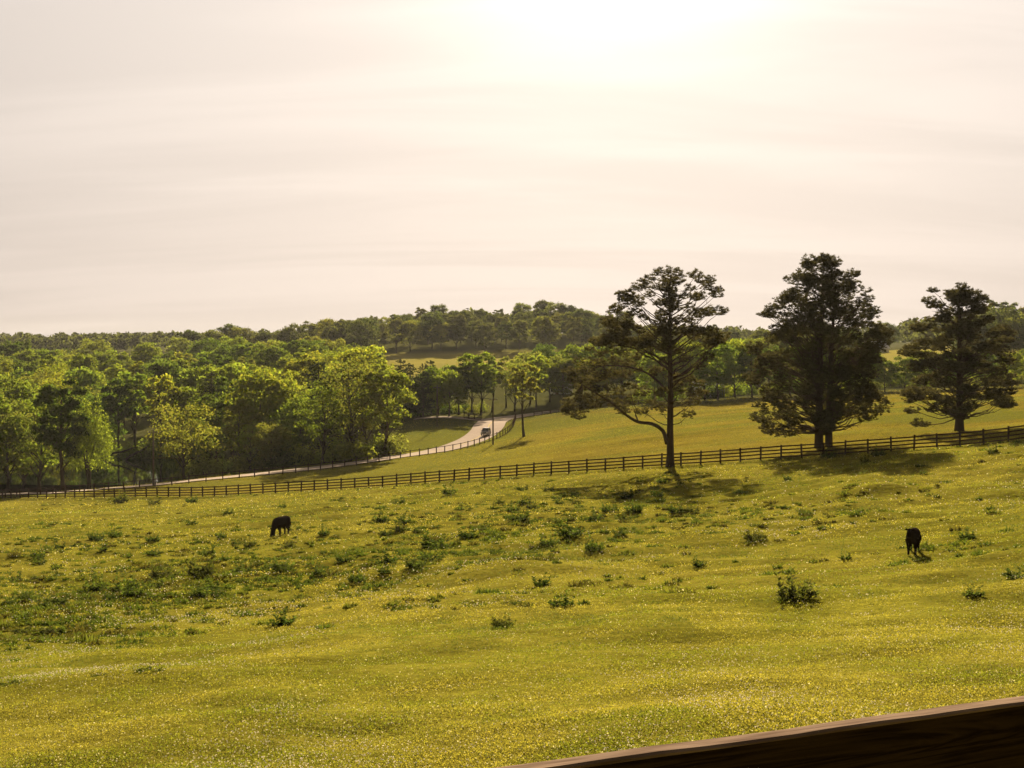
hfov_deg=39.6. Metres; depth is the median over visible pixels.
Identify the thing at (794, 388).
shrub
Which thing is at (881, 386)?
shrub
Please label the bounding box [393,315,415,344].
broadleaf tree
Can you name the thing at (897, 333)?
broadleaf tree
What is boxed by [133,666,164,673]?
weed clump
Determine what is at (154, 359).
tall tree
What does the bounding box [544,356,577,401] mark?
broadleaf tree
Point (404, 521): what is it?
weed clump
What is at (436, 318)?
broadleaf tree
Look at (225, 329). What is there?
broadleaf tree
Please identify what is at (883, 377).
broadleaf tree
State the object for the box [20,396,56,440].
tall tree
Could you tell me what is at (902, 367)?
broadleaf tree
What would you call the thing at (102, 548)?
weed clump
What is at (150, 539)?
weed clump
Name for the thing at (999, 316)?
broadleaf tree
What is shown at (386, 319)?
broadleaf tree
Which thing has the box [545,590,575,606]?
weed clump
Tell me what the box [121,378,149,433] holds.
tall tree
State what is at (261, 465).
shrub
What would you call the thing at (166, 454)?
shrub
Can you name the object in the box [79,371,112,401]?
broadleaf tree
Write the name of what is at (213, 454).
shrub
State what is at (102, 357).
broadleaf tree
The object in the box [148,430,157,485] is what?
utility pole
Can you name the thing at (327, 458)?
shrub
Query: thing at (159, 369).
broadleaf tree
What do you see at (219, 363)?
tall tree
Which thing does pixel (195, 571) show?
weed clump
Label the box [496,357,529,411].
sparse tree
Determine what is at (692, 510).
weed clump
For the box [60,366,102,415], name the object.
broadleaf tree
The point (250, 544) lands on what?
weed clump
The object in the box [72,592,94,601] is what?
weed clump
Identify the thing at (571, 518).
weed clump
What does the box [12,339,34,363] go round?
tall tree
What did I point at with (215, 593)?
weed clump
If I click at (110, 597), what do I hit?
weed clump
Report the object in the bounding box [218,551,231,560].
weed clump
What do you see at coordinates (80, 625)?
weed clump
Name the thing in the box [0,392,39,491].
sparse tree
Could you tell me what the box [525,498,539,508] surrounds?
weed clump
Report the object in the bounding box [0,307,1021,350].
distant woods
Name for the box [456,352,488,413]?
tall tree
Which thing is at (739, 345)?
broadleaf tree
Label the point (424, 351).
ground
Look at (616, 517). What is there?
weed clump
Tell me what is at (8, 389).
sparse tree
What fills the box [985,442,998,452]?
weed clump
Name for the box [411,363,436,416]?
evergreen tree
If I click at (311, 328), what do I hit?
tall tree
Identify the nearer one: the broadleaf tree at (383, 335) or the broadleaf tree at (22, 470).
the broadleaf tree at (22, 470)
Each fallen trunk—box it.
[101,446,137,458]
[125,445,148,459]
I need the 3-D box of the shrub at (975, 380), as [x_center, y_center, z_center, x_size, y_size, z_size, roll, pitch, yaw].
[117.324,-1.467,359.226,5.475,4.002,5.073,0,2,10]
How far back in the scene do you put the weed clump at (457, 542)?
81.81 m
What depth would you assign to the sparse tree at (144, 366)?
471.09 m
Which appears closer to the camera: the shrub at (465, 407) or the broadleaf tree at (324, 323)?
the shrub at (465, 407)
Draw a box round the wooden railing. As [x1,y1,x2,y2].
[496,696,1023,767]
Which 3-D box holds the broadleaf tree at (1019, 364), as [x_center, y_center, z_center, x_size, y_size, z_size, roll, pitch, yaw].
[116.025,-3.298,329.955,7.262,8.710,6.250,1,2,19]
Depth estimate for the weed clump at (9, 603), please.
63.22 m
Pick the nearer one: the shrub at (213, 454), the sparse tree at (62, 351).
the shrub at (213, 454)
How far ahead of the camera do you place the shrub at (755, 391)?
360.60 m
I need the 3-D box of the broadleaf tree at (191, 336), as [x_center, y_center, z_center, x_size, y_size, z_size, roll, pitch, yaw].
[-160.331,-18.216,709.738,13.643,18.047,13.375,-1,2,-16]
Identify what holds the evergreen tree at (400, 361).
on the ground at (424, 351)
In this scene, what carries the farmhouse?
on the ground at (424, 351)
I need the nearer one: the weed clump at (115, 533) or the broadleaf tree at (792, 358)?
the weed clump at (115, 533)
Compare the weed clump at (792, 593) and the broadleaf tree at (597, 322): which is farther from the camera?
the broadleaf tree at (597, 322)
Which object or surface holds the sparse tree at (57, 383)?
on the ground at (424, 351)
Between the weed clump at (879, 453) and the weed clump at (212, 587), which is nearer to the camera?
the weed clump at (212, 587)
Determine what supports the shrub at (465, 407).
on the ground at (424, 351)
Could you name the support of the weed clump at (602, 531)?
on the ground at (424, 351)
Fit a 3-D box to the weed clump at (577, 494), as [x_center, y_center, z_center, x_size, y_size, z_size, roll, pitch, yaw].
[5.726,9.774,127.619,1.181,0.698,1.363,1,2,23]
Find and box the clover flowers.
[0,458,1023,767]
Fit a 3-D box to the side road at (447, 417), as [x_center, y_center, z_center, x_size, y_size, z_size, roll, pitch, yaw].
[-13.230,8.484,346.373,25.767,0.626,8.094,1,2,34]
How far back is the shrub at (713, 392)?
355.25 m
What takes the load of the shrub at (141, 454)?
on the ground at (424, 351)
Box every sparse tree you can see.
[0,354,14,372]
[0,376,30,445]
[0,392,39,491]
[1,392,69,490]
[18,368,58,403]
[30,361,70,388]
[37,370,76,439]
[48,349,75,377]
[80,385,107,419]
[133,362,152,385]
[215,398,264,457]
[232,420,263,469]
[257,368,310,435]
[289,378,350,463]
[303,350,333,386]
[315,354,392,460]
[317,349,337,366]
[322,345,355,368]
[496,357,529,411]
[688,352,720,399]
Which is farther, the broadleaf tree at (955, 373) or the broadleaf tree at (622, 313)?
the broadleaf tree at (622, 313)
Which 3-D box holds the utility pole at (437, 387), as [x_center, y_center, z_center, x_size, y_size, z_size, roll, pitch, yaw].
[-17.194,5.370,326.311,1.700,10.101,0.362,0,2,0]
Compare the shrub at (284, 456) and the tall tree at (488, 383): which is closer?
the shrub at (284, 456)
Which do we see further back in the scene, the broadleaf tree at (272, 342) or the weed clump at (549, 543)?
the broadleaf tree at (272, 342)
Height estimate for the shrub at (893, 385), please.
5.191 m
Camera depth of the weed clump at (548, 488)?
138.09 m
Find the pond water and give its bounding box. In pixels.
[0,459,219,484]
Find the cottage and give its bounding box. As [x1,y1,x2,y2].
[550,381,572,393]
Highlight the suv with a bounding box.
[481,427,490,435]
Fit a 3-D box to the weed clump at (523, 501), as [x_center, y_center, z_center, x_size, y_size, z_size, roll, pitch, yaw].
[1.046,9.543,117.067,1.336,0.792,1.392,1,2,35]
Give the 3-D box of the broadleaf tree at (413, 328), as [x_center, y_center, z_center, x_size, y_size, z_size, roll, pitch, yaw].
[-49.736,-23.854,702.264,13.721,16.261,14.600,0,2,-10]
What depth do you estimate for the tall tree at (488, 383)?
360.60 m
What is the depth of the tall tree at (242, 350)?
505.66 m
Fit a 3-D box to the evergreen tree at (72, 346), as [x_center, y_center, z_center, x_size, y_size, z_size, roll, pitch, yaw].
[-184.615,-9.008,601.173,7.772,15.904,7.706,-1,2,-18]
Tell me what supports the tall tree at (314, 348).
on the ground at (424, 351)
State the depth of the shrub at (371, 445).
270.83 m
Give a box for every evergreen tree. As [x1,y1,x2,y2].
[68,344,79,368]
[139,354,150,374]
[190,370,227,450]
[295,359,338,452]
[389,369,411,414]
[391,359,412,398]
[403,363,421,417]
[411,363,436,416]
[420,360,436,382]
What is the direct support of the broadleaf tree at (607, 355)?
on the ground at (424, 351)
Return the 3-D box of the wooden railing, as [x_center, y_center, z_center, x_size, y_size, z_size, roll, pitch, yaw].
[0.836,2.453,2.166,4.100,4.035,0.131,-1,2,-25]
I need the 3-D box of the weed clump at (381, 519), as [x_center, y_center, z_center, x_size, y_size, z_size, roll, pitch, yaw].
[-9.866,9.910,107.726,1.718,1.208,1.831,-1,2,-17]
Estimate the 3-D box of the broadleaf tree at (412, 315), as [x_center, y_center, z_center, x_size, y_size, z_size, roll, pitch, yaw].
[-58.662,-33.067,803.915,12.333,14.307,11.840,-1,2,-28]
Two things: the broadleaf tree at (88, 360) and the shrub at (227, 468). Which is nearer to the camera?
the shrub at (227, 468)
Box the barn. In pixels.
[874,343,889,352]
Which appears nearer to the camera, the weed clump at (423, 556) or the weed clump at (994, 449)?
the weed clump at (423, 556)
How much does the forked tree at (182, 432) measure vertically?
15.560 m
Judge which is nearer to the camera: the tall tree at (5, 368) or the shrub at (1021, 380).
the shrub at (1021, 380)
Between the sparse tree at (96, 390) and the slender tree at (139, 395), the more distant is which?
the sparse tree at (96, 390)
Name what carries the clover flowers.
on the ground at (424, 351)
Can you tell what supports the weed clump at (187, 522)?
on the ground at (424, 351)
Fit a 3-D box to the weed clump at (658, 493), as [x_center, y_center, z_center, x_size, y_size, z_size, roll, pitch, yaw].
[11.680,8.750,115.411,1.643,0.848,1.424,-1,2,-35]
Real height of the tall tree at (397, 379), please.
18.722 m
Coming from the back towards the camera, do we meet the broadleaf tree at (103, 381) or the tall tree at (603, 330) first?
the tall tree at (603, 330)
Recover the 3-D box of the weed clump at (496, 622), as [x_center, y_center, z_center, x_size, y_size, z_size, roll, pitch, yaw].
[-0.255,6.794,40.958,0.783,0.491,0.847,-1,2,-23]
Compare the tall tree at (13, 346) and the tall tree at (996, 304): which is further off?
the tall tree at (13, 346)
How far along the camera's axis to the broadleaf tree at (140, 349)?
576.76 m
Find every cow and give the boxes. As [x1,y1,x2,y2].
[270,516,290,536]
[904,527,921,554]
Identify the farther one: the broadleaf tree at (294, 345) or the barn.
the barn
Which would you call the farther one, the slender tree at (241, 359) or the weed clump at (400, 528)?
the slender tree at (241, 359)
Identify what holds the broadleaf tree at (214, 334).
on the ground at (424, 351)
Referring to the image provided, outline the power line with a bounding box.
[161,388,433,430]
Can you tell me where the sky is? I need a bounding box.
[0,0,1023,336]
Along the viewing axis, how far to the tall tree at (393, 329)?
694.56 m
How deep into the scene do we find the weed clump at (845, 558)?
57.73 m
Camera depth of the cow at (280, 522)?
98.00 m
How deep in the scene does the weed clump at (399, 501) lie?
134.58 m
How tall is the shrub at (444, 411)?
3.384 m
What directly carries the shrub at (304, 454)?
on the ground at (424, 351)
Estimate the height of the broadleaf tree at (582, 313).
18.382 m
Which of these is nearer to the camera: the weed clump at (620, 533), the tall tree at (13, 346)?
the weed clump at (620, 533)
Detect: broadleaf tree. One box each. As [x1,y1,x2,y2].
[0,355,22,365]
[0,371,46,446]
[0,394,24,466]
[0,412,53,489]
[5,359,43,391]
[8,349,41,365]
[36,348,69,376]
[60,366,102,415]
[62,352,99,376]
[65,392,134,451]
[69,338,113,368]
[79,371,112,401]
[91,349,125,381]
[130,342,163,371]
[144,357,185,429]
[162,386,208,439]
[165,336,193,353]
[178,329,202,352]
[179,364,225,408]
[184,393,237,460]
[185,336,220,359]
[192,349,222,366]
[193,362,253,398]
[197,329,228,351]
[212,335,248,358]
[217,323,242,340]
[217,342,253,362]
[222,366,303,450]
[227,326,261,345]
[227,360,258,370]
[243,343,291,378]
[248,339,279,359]
[249,422,294,468]
[252,332,273,345]
[263,341,295,363]
[263,394,329,448]
[266,330,291,341]
[272,323,309,342]
[279,339,313,357]
[298,336,322,344]
[299,340,330,359]
[314,317,345,346]
[318,337,348,361]
[325,345,397,402]
[336,365,399,445]
[343,319,379,348]
[347,317,379,343]
[376,316,389,332]
[376,324,388,346]
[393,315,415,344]
[399,319,423,350]
[401,313,416,327]
[416,364,460,414]
[417,310,445,348]
[417,317,430,344]
[426,369,467,415]
[427,322,452,348]
[430,304,447,313]
[439,312,449,337]
[442,313,470,348]
[449,311,471,342]
[465,316,478,340]
[466,320,486,347]
[473,322,498,351]
[481,313,500,331]
[492,316,508,341]
[509,319,530,348]
[510,302,534,321]
[510,350,550,404]
[511,312,534,330]
[524,343,556,366]
[527,316,555,344]
[532,299,551,317]
[533,356,567,401]
[537,322,561,344]
[539,301,567,322]
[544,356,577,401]
[550,312,566,337]
[555,342,594,392]
[557,305,576,312]
[558,311,580,341]
[570,308,597,341]
[572,359,612,391]
[587,345,630,397]
[592,315,604,335]
[605,351,639,397]
[615,310,633,336]
[615,317,630,338]
[624,346,654,388]
[636,353,667,400]
[650,353,693,388]
[655,345,688,369]
[673,340,711,399]
[680,337,702,350]
[692,343,742,399]
[718,338,754,396]
[732,347,767,396]
[741,336,766,364]
[749,330,770,345]
[767,339,804,369]
[772,347,805,394]
[814,351,838,383]
[839,330,863,354]
[864,352,884,381]
[872,360,898,391]
[883,322,902,345]
[888,356,921,389]
[910,350,936,385]
[925,352,956,387]
[951,317,988,351]
[969,352,997,379]
[984,305,1023,356]
[993,315,1023,352]
[997,351,1023,386]
[1019,349,1023,372]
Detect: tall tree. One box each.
[0,339,20,359]
[0,361,12,391]
[10,367,35,386]
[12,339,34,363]
[20,352,42,372]
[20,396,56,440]
[26,377,92,490]
[36,354,63,383]
[54,348,70,361]
[102,363,132,390]
[110,352,134,378]
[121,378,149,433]
[128,361,147,385]
[148,355,165,393]
[160,351,173,359]
[163,378,197,440]
[164,355,190,392]
[166,351,183,360]
[186,356,213,377]
[211,375,250,454]
[213,354,235,369]
[229,370,263,413]
[234,343,259,370]
[276,354,302,384]
[280,353,323,395]
[294,344,319,379]
[297,321,319,336]
[316,367,360,442]
[320,324,338,342]
[332,320,349,343]
[347,362,419,455]
[386,317,407,352]
[389,315,403,343]
[414,307,427,322]
[448,363,472,414]
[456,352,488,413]
[464,351,498,414]
[472,308,487,320]
[492,309,504,318]
[496,320,513,348]
[510,308,523,323]
[532,309,548,323]
[563,315,583,344]
[580,318,594,342]
[597,323,613,335]
[627,329,636,337]
[725,329,740,340]
[762,345,778,383]
[968,314,990,347]
[982,299,1012,323]
[1000,302,1020,315]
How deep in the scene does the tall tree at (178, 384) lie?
368.05 m
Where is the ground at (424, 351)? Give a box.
[0,331,1023,767]
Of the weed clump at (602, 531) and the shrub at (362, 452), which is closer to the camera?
the weed clump at (602, 531)
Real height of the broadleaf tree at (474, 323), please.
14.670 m
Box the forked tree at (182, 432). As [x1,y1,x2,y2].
[143,399,224,479]
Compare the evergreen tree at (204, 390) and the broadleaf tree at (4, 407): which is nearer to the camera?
the broadleaf tree at (4, 407)
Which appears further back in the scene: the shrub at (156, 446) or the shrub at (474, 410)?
the shrub at (474, 410)
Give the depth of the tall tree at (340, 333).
694.61 m
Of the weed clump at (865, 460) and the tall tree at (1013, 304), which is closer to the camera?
the weed clump at (865, 460)
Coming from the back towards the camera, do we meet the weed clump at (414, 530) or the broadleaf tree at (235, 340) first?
the broadleaf tree at (235, 340)
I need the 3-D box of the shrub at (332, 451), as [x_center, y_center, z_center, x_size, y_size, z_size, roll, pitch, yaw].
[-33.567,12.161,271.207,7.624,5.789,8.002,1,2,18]
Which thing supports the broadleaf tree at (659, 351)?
on the ground at (424, 351)
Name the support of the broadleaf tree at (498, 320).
on the ground at (424, 351)
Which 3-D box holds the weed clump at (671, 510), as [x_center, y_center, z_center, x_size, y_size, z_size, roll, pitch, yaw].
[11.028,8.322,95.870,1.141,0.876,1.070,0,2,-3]
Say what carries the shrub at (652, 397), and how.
on the ground at (424, 351)
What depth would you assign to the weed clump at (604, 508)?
101.19 m
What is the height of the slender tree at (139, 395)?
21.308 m
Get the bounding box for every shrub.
[104,442,125,458]
[116,442,135,458]
[123,438,158,458]
[145,439,163,456]
[160,444,176,457]
[175,442,195,458]
[185,447,227,479]
[188,437,210,457]
[201,437,224,457]
[214,454,237,475]
[227,454,245,472]
[231,448,263,472]
[251,448,280,470]
[261,444,301,468]
[282,443,319,465]
[314,448,334,463]
[316,434,345,461]
[332,437,362,460]
[333,431,379,461]
[361,438,380,458]
[369,431,392,455]
[374,430,408,455]
[429,403,446,413]
[435,404,454,413]
[450,403,462,413]
[460,404,469,411]
[465,402,479,413]
[476,401,490,411]
[628,390,652,402]
[644,389,660,400]
[655,390,678,400]
[675,388,686,398]
[698,383,722,397]
[718,383,738,396]
[729,381,748,394]
[744,385,758,394]
[785,382,801,392]
[873,382,885,388]
[880,377,903,387]
[896,372,914,386]
[968,377,981,385]
[1015,369,1023,383]
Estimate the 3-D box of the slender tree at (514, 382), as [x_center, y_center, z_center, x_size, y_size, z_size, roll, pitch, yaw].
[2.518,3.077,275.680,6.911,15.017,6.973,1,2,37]
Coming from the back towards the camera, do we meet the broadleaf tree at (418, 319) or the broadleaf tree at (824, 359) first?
the broadleaf tree at (418, 319)
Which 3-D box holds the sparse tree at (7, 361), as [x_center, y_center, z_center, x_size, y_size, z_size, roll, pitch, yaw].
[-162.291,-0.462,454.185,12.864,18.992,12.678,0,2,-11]
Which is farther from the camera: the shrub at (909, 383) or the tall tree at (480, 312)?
the tall tree at (480, 312)
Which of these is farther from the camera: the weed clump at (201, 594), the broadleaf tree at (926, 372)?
the broadleaf tree at (926, 372)
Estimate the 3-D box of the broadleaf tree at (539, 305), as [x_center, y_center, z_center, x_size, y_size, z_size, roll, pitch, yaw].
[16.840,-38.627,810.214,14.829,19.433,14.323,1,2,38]
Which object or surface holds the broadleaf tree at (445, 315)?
on the ground at (424, 351)
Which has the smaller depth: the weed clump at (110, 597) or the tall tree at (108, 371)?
the weed clump at (110, 597)
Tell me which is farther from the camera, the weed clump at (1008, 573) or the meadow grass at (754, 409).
the meadow grass at (754, 409)
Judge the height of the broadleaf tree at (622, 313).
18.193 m
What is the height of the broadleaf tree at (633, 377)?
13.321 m
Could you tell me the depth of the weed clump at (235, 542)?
95.94 m
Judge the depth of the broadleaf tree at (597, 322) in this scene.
747.23 m
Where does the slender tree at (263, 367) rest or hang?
on the ground at (424, 351)
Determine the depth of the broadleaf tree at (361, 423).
267.11 m
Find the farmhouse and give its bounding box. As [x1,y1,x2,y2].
[686,381,724,397]
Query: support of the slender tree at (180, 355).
on the ground at (424, 351)
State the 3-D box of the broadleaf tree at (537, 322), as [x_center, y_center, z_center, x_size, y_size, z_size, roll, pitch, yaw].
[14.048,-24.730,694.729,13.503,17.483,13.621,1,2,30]
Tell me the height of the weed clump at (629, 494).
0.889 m
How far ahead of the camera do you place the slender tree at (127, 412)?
331.18 m
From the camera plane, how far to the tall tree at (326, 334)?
681.18 m
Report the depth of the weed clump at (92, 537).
109.41 m
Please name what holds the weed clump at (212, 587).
on the ground at (424, 351)
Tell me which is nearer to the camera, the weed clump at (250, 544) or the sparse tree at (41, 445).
the weed clump at (250, 544)
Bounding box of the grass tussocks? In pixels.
[0,440,1023,660]
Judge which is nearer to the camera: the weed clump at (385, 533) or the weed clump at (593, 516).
the weed clump at (385, 533)
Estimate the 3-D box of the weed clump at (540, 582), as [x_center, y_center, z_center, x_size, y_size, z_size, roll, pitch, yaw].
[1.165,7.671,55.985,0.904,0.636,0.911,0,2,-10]
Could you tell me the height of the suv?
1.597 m
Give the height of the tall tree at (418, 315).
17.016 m
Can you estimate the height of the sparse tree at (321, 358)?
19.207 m
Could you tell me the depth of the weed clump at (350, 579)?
66.16 m
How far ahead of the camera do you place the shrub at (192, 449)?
327.91 m
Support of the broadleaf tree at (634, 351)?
on the ground at (424, 351)
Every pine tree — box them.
[560,265,731,466]
[741,252,895,446]
[896,282,1020,430]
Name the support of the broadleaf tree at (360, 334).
on the ground at (424, 351)
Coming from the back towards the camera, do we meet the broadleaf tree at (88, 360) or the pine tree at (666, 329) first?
the broadleaf tree at (88, 360)
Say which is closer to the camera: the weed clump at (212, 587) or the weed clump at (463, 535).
the weed clump at (212, 587)
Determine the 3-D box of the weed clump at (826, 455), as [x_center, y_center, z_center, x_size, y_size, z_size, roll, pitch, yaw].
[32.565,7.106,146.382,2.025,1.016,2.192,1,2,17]
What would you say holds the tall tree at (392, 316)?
on the ground at (424, 351)
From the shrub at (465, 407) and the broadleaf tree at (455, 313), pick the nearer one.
the shrub at (465, 407)
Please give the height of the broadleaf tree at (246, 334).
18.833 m
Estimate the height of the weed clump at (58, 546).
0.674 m
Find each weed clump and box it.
[0,679,28,686]
[2,593,20,605]
[7,569,22,581]
[8,625,46,634]
[15,586,42,600]
[28,552,48,564]
[29,544,45,557]
[34,590,73,605]
[35,625,68,633]
[53,541,65,548]
[63,622,93,628]
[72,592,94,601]
[81,565,108,591]
[87,530,103,540]
[97,541,106,550]
[101,591,121,599]
[106,566,139,591]
[108,526,122,536]
[109,490,130,502]
[121,580,148,596]
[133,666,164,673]
[144,532,160,541]
[144,545,160,555]
[146,576,165,587]
[147,495,161,504]
[148,559,179,579]
[180,547,216,577]
[184,516,196,524]
[185,494,199,502]
[188,583,212,597]
[196,545,215,555]
[202,578,219,590]
[209,587,225,595]
[216,531,226,538]
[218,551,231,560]
[222,508,234,513]
[229,560,255,571]
[231,538,242,544]
[241,536,256,547]
[260,557,274,569]
[266,606,297,626]
[270,552,294,571]
[281,540,296,547]
[312,564,333,574]
[317,523,329,535]
[335,554,353,561]
[345,569,367,582]
[371,507,390,522]
[374,548,400,564]
[375,526,394,535]
[377,564,393,573]
[388,495,405,503]
[391,513,411,523]
[393,518,407,531]
[402,555,432,567]
[412,525,424,531]
[415,548,444,560]
[418,530,453,549]
[441,481,457,494]
[449,534,461,543]
[456,525,479,538]
[489,611,515,627]
[493,496,505,503]
[505,500,520,511]
[505,506,531,521]
[509,600,528,604]
[514,483,528,490]
[518,495,533,504]
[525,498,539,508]
[531,572,550,586]
[539,532,558,546]
[541,484,554,490]
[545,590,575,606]
[551,514,563,523]
[553,519,593,537]
[561,514,575,520]
[569,491,580,496]
[584,534,604,550]
[586,510,604,519]
[598,500,617,511]
[599,524,611,533]
[612,528,627,535]
[613,510,634,520]
[618,487,633,497]
[625,498,643,511]
[648,483,660,489]
[649,486,665,496]
[653,494,665,501]
[656,474,668,483]
[668,501,683,512]
[678,503,693,511]
[690,504,699,511]
[691,555,710,566]
[742,528,767,540]
[774,566,820,600]
[819,448,836,457]
[837,549,851,559]
[859,452,870,462]
[869,445,886,455]
[954,527,981,539]
[962,584,984,596]
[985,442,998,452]
[1002,567,1023,578]
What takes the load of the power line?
attached to the utility pole at (437, 387)
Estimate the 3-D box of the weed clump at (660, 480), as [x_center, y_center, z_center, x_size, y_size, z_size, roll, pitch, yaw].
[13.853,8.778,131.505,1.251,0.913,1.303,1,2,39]
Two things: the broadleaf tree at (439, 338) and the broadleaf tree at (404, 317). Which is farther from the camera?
the broadleaf tree at (404, 317)
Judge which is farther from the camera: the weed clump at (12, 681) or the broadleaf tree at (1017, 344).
the broadleaf tree at (1017, 344)
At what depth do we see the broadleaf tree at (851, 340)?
425.18 m
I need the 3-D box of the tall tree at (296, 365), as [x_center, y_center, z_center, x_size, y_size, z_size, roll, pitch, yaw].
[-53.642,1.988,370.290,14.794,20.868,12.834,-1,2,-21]
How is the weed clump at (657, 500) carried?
on the ground at (424, 351)
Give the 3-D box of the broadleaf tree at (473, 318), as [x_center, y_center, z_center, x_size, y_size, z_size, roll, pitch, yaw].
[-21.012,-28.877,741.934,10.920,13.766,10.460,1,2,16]
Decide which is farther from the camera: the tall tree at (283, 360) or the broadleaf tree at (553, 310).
the broadleaf tree at (553, 310)
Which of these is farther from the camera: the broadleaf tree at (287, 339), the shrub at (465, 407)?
the broadleaf tree at (287, 339)
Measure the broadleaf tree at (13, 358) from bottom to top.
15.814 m
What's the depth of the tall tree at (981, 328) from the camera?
485.11 m
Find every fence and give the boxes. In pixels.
[0,414,515,496]
[0,425,1023,498]
[464,413,481,419]
[534,400,645,415]
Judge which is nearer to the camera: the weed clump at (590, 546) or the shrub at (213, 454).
the weed clump at (590, 546)
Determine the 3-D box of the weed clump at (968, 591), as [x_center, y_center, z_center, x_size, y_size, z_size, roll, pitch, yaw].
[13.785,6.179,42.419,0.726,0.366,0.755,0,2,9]
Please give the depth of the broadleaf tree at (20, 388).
332.49 m
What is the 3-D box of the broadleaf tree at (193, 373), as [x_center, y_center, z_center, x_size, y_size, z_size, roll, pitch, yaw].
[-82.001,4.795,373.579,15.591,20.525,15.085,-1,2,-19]
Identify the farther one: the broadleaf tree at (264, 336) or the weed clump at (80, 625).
the broadleaf tree at (264, 336)
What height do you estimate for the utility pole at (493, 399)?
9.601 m
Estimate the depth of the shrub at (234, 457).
280.14 m
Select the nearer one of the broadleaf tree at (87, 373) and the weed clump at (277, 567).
the weed clump at (277, 567)
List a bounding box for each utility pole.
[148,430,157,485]
[433,385,440,426]
[488,397,497,444]
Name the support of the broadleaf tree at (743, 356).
on the ground at (424, 351)
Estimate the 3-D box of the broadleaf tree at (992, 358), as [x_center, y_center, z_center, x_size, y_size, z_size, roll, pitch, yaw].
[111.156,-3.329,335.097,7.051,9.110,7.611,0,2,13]
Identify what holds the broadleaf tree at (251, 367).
on the ground at (424, 351)
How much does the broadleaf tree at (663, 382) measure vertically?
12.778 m
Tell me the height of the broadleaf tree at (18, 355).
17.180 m
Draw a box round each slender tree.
[99,376,137,457]
[111,370,151,446]
[143,373,182,456]
[172,351,198,377]
[237,356,256,366]
[259,365,278,375]
[362,352,385,364]
[483,362,503,411]
[497,355,517,407]
[507,363,544,436]
[524,354,550,409]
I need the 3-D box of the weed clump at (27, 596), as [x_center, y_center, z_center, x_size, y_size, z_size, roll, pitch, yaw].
[-22.027,9.575,64.882,1.241,0.738,1.343,0,2,-4]
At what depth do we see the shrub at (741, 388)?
362.59 m
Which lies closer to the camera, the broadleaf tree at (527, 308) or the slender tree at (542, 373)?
the slender tree at (542, 373)
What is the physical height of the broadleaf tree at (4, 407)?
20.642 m
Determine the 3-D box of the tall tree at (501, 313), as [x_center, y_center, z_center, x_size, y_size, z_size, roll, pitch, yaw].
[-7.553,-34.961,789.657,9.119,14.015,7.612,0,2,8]
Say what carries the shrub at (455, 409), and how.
on the ground at (424, 351)
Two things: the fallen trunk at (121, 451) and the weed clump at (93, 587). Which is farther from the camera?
the fallen trunk at (121, 451)
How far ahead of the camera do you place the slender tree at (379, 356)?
370.13 m
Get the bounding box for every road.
[3,411,557,494]
[413,416,479,420]
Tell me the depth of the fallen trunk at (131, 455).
323.92 m
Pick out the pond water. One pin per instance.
(126, 471)
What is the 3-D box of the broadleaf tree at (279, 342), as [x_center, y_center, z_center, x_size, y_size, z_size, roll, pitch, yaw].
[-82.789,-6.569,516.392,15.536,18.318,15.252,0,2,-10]
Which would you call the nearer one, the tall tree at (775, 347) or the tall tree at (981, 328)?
the tall tree at (775, 347)
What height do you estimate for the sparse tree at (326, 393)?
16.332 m
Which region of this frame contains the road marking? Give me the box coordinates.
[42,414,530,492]
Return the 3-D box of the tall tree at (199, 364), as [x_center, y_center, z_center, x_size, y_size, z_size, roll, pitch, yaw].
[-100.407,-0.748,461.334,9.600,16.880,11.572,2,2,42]
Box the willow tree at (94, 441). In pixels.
[62,387,115,488]
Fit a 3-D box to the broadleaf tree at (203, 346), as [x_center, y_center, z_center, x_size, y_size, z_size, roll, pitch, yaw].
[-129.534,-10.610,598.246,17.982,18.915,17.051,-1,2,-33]
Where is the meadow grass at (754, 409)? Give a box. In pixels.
[3,384,1023,496]
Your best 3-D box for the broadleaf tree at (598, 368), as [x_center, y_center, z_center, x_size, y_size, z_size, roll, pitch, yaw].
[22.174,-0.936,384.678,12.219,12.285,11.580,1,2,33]
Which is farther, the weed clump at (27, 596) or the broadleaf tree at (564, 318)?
the broadleaf tree at (564, 318)
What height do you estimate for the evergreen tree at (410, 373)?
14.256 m
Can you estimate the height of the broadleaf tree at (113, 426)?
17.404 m
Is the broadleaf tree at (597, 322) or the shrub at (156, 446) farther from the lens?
the broadleaf tree at (597, 322)
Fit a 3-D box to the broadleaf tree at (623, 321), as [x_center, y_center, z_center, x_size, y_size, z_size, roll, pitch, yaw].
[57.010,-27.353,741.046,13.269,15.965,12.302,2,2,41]
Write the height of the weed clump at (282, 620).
0.694 m
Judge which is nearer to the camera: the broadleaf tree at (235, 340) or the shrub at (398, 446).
the shrub at (398, 446)
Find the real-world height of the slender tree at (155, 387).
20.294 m
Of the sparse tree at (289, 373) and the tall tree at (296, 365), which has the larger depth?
the tall tree at (296, 365)
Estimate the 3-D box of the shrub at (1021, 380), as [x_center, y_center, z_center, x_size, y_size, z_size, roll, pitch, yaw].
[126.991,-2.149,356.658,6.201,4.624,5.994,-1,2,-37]
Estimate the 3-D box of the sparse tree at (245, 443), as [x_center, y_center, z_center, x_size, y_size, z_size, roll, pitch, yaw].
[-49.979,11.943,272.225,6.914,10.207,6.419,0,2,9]
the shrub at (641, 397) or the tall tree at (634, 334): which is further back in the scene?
the tall tree at (634, 334)
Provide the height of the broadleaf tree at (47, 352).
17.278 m
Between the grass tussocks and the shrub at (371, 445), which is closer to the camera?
the grass tussocks

